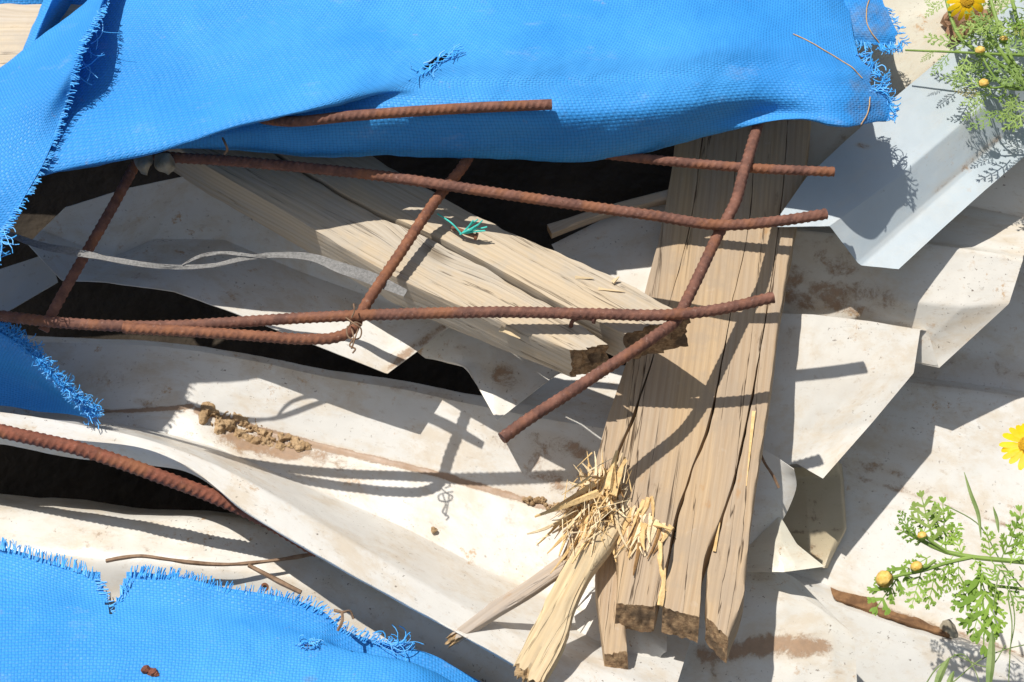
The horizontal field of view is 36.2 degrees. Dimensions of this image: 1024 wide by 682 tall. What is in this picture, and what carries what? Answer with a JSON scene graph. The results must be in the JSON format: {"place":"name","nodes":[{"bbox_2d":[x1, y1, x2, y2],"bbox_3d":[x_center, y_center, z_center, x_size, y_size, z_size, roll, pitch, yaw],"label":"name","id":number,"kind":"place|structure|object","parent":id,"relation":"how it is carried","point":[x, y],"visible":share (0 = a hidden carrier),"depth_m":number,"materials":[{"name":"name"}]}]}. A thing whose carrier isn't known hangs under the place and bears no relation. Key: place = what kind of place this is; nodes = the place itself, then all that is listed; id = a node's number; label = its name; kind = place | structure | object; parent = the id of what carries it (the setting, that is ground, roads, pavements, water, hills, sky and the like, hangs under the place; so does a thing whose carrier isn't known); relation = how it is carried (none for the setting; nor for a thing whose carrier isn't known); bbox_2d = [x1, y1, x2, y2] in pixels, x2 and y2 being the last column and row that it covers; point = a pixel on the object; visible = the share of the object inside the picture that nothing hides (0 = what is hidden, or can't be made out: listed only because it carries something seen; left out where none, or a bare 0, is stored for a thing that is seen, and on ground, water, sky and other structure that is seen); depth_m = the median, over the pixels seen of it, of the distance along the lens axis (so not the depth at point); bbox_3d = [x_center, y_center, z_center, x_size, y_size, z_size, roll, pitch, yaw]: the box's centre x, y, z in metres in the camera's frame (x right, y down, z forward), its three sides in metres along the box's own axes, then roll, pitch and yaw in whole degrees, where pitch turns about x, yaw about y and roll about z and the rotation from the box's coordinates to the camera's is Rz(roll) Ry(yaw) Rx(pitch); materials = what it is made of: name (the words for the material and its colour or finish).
{"place":"outdoors","nodes":[
{"label":"outdoors","id":0,"kind":"place"},
{"bbox_2d":[0,54,674,512],"bbox_3d":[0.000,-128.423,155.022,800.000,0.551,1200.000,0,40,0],"label":"ground","id":1,"kind":"structure","parent":0,"point":[24,470],"depth_m":2.06,"materials":[{"name":"soil"}]},
{"bbox_2d":[0,494,525,681],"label":"roofing sheet","id":2,"kind":"object","parent":1,"relation":"on","point":[95,535],"visible":0.38,"depth_m":1.71,"materials":[{"name":"white metal"}]},
{"bbox_2d":[106,553,311,565],"bbox_3d":[-0.323,0.234,1.684,0.226,0.020,0.014,-3,40,-3],"label":"twig","id":3,"kind":"object","parent":2,"relation":"on","point":[200,563],"visible":0.96,"depth_m":1.68,"materials":[{"name":"brown wood"}]},
{"bbox_2d":[0,537,480,681],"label":"blue tarp","id":4,"kind":"object","parent":2,"relation":"on","point":[59,622],"visible":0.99,"depth_m":1.62,"materials":[{"name":"blue fabric"}]},
{"bbox_2d":[141,665,158,676],"bbox_3d":[-0.366,0.336,1.589,0.020,0.013,0.010,13,42,15],"label":"rust flake","id":5,"kind":"object","parent":4,"relation":"on","point":[149,671],"visible":1,"depth_m":1.58,"materials":[{"name":"metal"}]},
{"bbox_2d":[333,609,354,630],"bbox_3d":[-0.173,0.285,1.604,0.022,0.013,0.028,0,40,0],"label":"wire hook","id":6,"kind":"object","parent":4,"relation":"on","point":[342,617],"visible":1,"depth_m":1.60,"materials":[{"name":"brown metal"}]},
{"bbox_2d":[248,564,301,593],"bbox_3d":[-0.252,0.253,1.660,0.066,0.014,0.006,18,43,20],"label":"twig","id":7,"kind":"object","parent":2,"relation":"on","point":[279,581],"visible":1,"depth_m":1.66,"materials":[{"name":"brown wood"}]},
{"bbox_2d":[678,568,856,681],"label":"roofing sheet","id":8,"kind":"object","parent":1,"relation":"on","point":[791,629],"visible":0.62,"depth_m":1.69,"materials":[{"name":"white metal"}]},
{"bbox_2d":[0,335,690,681],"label":"roofing sheet","id":9,"kind":"object","parent":8,"relation":"on","point":[377,482],"visible":0.78,"depth_m":1.77,"materials":[{"name":"white metal"}]},
{"bbox_2d":[0,256,57,310],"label":"roofing sheet","id":10,"kind":"object","parent":9,"relation":"on","point":[22,282],"visible":0.9,"depth_m":1.82,"materials":[{"name":"grey metal"}]},
{"bbox_2d":[0,321,103,428],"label":"blue tarp","id":11,"kind":"object","parent":9,"relation":"on","point":[31,379],"visible":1,"depth_m":1.70,"materials":[{"name":"blue fabric"}]},
{"bbox_2d":[0,424,315,556],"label":"rebar","id":12,"kind":"object","parent":9,"relation":"on","point":[131,466],"visible":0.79,"depth_m":1.65,"materials":[{"name":"metal"}]},
{"bbox_2d":[29,176,448,373],"bbox_3d":[-0.303,-0.089,1.758,0.516,0.142,0.127,10,41,12],"label":"roofing sheet","id":13,"kind":"object","parent":9,"relation":"on","point":[178,221],"visible":0.63,"depth_m":1.78,"materials":[{"name":"white metal"}]},
{"bbox_2d":[166,148,690,376],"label":"split beam","id":14,"kind":"structure","parent":13,"relation":"on","point":[363,224],"depth_m":1.66,"materials":[{"name":"brown wood"}]},
{"bbox_2d":[122,158,473,344],"bbox_3d":[-0.194,-0.076,1.617,0.412,0.110,0.127,-19,43,-21],"label":"rebar","id":15,"kind":"object","parent":14,"relation":"on","point":[410,238],"visible":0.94,"depth_m":1.61,"materials":[{"name":"orange metal"}]},
{"bbox_2d":[3,231,406,296],"bbox_3d":[-0.341,-0.090,1.643,0.472,0.038,0.044,4,40,5],"label":"strap","id":16,"kind":"object","parent":15,"relation":"attached to","point":[360,274],"visible":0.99,"depth_m":1.64,"materials":[{"name":"white plastic"}]},
{"bbox_2d":[0,292,774,331],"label":"rebar","id":17,"kind":"object","parent":14,"relation":"on","point":[747,303],"visible":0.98,"depth_m":1.59,"materials":[{"name":"metal"}]},
{"bbox_2d":[38,159,137,332],"bbox_3d":[-0.441,-0.113,1.675,0.021,0.134,0.208,20,44,22],"label":"rebar","id":18,"kind":"object","parent":17,"relation":"on","point":[78,265],"visible":0.87,"depth_m":1.66,"materials":[{"name":"metal"}]},
{"bbox_2d":[346,303,361,352],"bbox_3d":[-0.161,-0.013,1.582,0.018,0.030,0.045,0,40,0],"label":"tie wire","id":19,"kind":"object","parent":17,"relation":"attached to","point":[353,339],"visible":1,"depth_m":1.59,"materials":[{"name":"brown metal"}]},
{"bbox_2d":[498,123,763,442],"bbox_3d":[0.157,-0.075,1.598,0.069,0.154,0.489,25,46,27],"label":"rebar","id":20,"kind":"object","parent":17,"relation":"on","point":[576,387],"visible":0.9,"depth_m":1.58,"materials":[{"name":"metal"}]},
{"bbox_2d":[152,151,827,230],"bbox_3d":[-0.044,-0.160,1.656,0.750,0.039,0.035,5,40,6],"label":"rebar","id":21,"kind":"object","parent":20,"relation":"on","point":[512,195],"visible":0.93,"depth_m":1.64,"materials":[{"name":"metal"}]},
{"bbox_2d":[133,155,152,174],"bbox_3d":[-0.394,-0.190,1.671,0.021,0.018,0.027,-8,41,-9],"label":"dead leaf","id":22,"kind":"object","parent":21,"relation":"on","point":[143,164],"visible":0.88,"depth_m":1.67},
{"bbox_2d":[154,153,175,174],"bbox_3d":[-0.373,-0.191,1.673,0.026,0.019,0.018,7,41,9],"label":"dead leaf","id":23,"kind":"object","parent":21,"relation":"on","point":[164,162],"visible":1,"depth_m":1.67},
{"bbox_2d":[605,153,834,176],"bbox_3d":[0.198,-0.193,1.680,0.294,0.018,0.017,4,40,5],"label":"rebar","id":24,"kind":"object","parent":20,"relation":"on","point":[695,163],"visible":0.88,"depth_m":1.67,"materials":[{"name":"metal"}]},
{"bbox_2d":[0,0,910,264],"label":"blue tarp","id":25,"kind":"object","parent":14,"relation":"on","point":[90,83],"visible":1,"depth_m":1.65,"materials":[{"name":"blue fabric"}]},
{"bbox_2d":[0,3,81,66],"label":"plank","id":26,"kind":"object","parent":25,"relation":"on","point":[17,21],"visible":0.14,"depth_m":1.83,"materials":[{"name":"grey wood"}]},
{"bbox_2d":[222,137,227,154],"bbox_3d":[-0.297,-0.200,1.622,0.008,0.020,0.013,0,40,0],"label":"wire loop","id":27,"kind":"object","parent":25,"relation":"hanging from","point":[225,144],"visible":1,"depth_m":1.62,"materials":[{"name":"brown metal"}]},
{"bbox_2d":[259,99,551,126],"bbox_3d":[-0.132,-0.227,1.626,0.345,0.055,0.066,6,40,7],"label":"rebar","id":28,"kind":"object","parent":25,"relation":"on","point":[411,111],"visible":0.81,"depth_m":1.60,"materials":[{"name":"metal"}]},
{"bbox_2d":[437,213,487,234],"bbox_3d":[-0.055,-0.124,1.663,0.060,0.021,0.011,17,43,19],"label":"teal thread","id":29,"kind":"object","parent":14,"relation":"on","point":[470,230],"visible":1,"depth_m":1.66},
{"bbox_2d":[198,402,310,451],"bbox_3d":[-0.294,0.101,1.784,0.132,0.038,0.036,7,41,8],"label":"mud clod","id":30,"kind":"object","parent":9,"relation":"on","point":[208,411],"visible":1,"depth_m":1.79,"materials":[{"name":"brown soil"}]},
{"bbox_2d":[431,526,437,532],"bbox_3d":[-0.086,0.210,1.740,0.008,0.008,0.008,0,40,0],"label":"pebble","id":31,"kind":"object","parent":9,"relation":"on","point":[433,529],"visible":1,"depth_m":1.74,"materials":[{"name":"beige stone"}]},
{"bbox_2d":[417,328,559,420],"bbox_3d":[-0.016,0.005,1.765,0.133,0.047,0.148,-30,48,-31],"label":"roofing sheet","id":32,"kind":"object","parent":9,"relation":"on","point":[506,382],"visible":0.66,"depth_m":1.75,"materials":[{"name":"white metal"}]},
{"bbox_2d":[445,554,568,647],"bbox_3d":[-0.004,0.264,1.588,0.148,0.056,0.015,-19,44,-21],"label":"broken stick","id":33,"kind":"object","parent":9,"relation":"on","point":[529,588],"visible":0.95,"depth_m":1.59,"materials":[{"name":"grey wood"}]},
{"bbox_2d":[522,496,559,509],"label":"mud crumbs","id":34,"kind":"object","parent":9,"relation":"on","point":[541,499],"visible":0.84,"depth_m":1.76,"materials":[{"name":"beige soil"}]},
{"bbox_2d":[574,591,666,657],"bbox_3d":[0.113,0.320,1.639,0.101,0.059,0.120,0,40,0],"label":"roofing sheet","id":35,"kind":"object","parent":9,"relation":"on","point":[651,644],"visible":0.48,"depth_m":1.64,"materials":[{"name":"white metal"}]},
{"bbox_2d":[527,120,810,669],"bbox_3d":[0.182,-0.004,1.729,0.228,0.359,0.673,8,41,10],"label":"split plank","id":36,"kind":"object","parent":9,"relation":"on","point":[680,451],"visible":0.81,"depth_m":1.67,"materials":[{"name":"brown wood"}]},
{"bbox_2d":[513,506,630,681],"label":"splinter board","id":37,"kind":"object","parent":36,"relation":"attached to","point":[540,654],"visible":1,"depth_m":1.56,"materials":[{"name":"brown wood"}]},
{"bbox_2d":[552,204,665,292],"bbox_3d":[0.154,-0.108,1.780,0.217,0.075,0.167,0,40,0],"label":"roofing sheet","id":38,"kind":"object","parent":36,"relation":"on","point":[623,248],"visible":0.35,"depth_m":1.78,"materials":[{"name":"white metal"}]},
{"bbox_2d":[547,190,667,237],"bbox_3d":[0.116,-0.147,1.786,0.158,0.043,0.021,-10,41,-12],"label":"board","id":39,"kind":"object","parent":38,"relation":"on","point":[560,227],"visible":0.8,"depth_m":1.78,"materials":[{"name":"grey wood"}]},
{"bbox_2d":[806,0,1010,176],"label":"roofing sheet","id":40,"kind":"object","parent":36,"relation":"on","point":[907,68],"visible":0.14,"depth_m":1.87,"materials":[{"name":"beige metal"}]},
{"bbox_2d":[777,0,1023,268],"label":"roofing sheet","id":41,"kind":"object","parent":40,"relation":"on","point":[927,167],"visible":0.77,"depth_m":1.78,"materials":[{"name":"grey metal"}]},
{"bbox_2d":[940,7,992,41],"bbox_3d":[0.547,-0.383,1.865,0.064,0.051,0.046,0,40,0],"label":"stone","id":42,"kind":"object","parent":40,"relation":"on","point":[945,21],"visible":0.23,"depth_m":1.86,"materials":[{"name":"beige stone"}]},
{"bbox_2d":[749,450,795,544],"bbox_3d":[0.272,0.180,1.726,0.086,0.107,0.097,0,40,0],"label":"roofing sheet","id":43,"kind":"object","parent":8,"relation":"on","point":[772,502],"visible":0.48,"depth_m":1.72,"materials":[{"name":"white metal"}]},
{"bbox_2d":[762,455,779,487],"bbox_3d":[0.279,0.139,1.696,0.005,0.036,0.034,-31,49,-32],"label":"twig","id":44,"kind":"object","parent":43,"relation":"on","point":[771,473],"visible":0.84,"depth_m":1.70,"materials":[{"name":"brown wood"}]},
{"bbox_2d":[747,517,824,571],"bbox_3d":[0.284,0.233,1.703,0.069,0.027,0.091,-21,44,-23],"label":"roofing sheet","id":45,"kind":"object","parent":8,"relation":"on","point":[774,546],"visible":0.99,"depth_m":1.70,"materials":[{"name":"beige metal"}]},
{"bbox_2d":[786,256,1023,681],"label":"roofing sheet","id":46,"kind":"object","parent":1,"relation":"on","point":[935,433],"visible":0.38,"depth_m":1.86,"materials":[{"name":"white metal"}]},
{"bbox_2d":[783,462,845,567],"bbox_3d":[0.349,0.205,1.845,0.093,0.085,0.110,0,40,0],"label":"roofing sheet","id":47,"kind":"object","parent":46,"relation":"on","point":[814,519],"visible":0.7,"depth_m":1.84,"materials":[{"name":"beige metal"}]},
{"bbox_2d":[830,587,878,614],"bbox_3d":[0.398,0.300,1.795,0.070,0.017,0.019,11,41,13],"label":"rusty strip","id":48,"kind":"object","parent":46,"relation":"on","point":[855,601],"visible":0.84,"depth_m":1.79,"materials":[{"name":"brown metal"}]},
{"bbox_2d":[763,157,1023,478],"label":"roofing sheet","id":49,"kind":"object","parent":46,"relation":"on","point":[856,341],"visible":0.69,"depth_m":1.79,"materials":[{"name":"white metal"}]},
{"bbox_2d":[905,0,1023,131],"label":"daisy plant","id":50,"kind":"object","parent":49,"relation":"on","point":[1015,71],"visible":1,"depth_m":1.77,"materials":[{"name":"green plant"}]},
{"bbox_2d":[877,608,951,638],"bbox_3d":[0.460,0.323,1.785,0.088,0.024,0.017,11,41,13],"label":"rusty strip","id":51,"kind":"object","parent":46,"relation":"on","point":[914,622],"visible":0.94,"depth_m":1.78,"materials":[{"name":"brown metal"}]},
{"bbox_2d":[939,619,957,638],"bbox_3d":[0.499,0.328,1.782,0.023,0.015,0.018,24,46,26],"label":"pebble","id":52,"kind":"object","parent":46,"relation":"on","point":[948,626],"visible":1,"depth_m":1.78,"materials":[{"name":"grey stone"}]},
{"bbox_2d":[945,472,1021,586],"bbox_3d":[0.512,0.224,1.654,0.036,0.117,0.134,-30,48,-30],"label":"grass blade","id":53,"kind":"object","parent":46,"relation":"on","point":[975,505],"depth_m":1.65,"materials":[{"name":"green plant"}]},
{"bbox_2d":[867,490,1023,656],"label":"daisy plant","id":54,"kind":"object","parent":1,"relation":"on","point":[883,580],"visible":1,"depth_m":1.59,"materials":[{"name":"green plant"}]},
{"bbox_2d":[927,570,1023,681],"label":"oat grass","id":55,"kind":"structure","parent":1,"relation":"on","point":[990,661],"depth_m":1.55,"materials":[{"name":"green plant"}]},
{"bbox_2d":[999,423,1023,469],"bbox_3d":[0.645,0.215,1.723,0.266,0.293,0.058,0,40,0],"label":"daisy flower","id":56,"kind":"object","parent":1,"relation":"on","point":[1014,450],"visible":1,"depth_m":1.64,"materials":[{"name":"yellow plant"}]}
]}

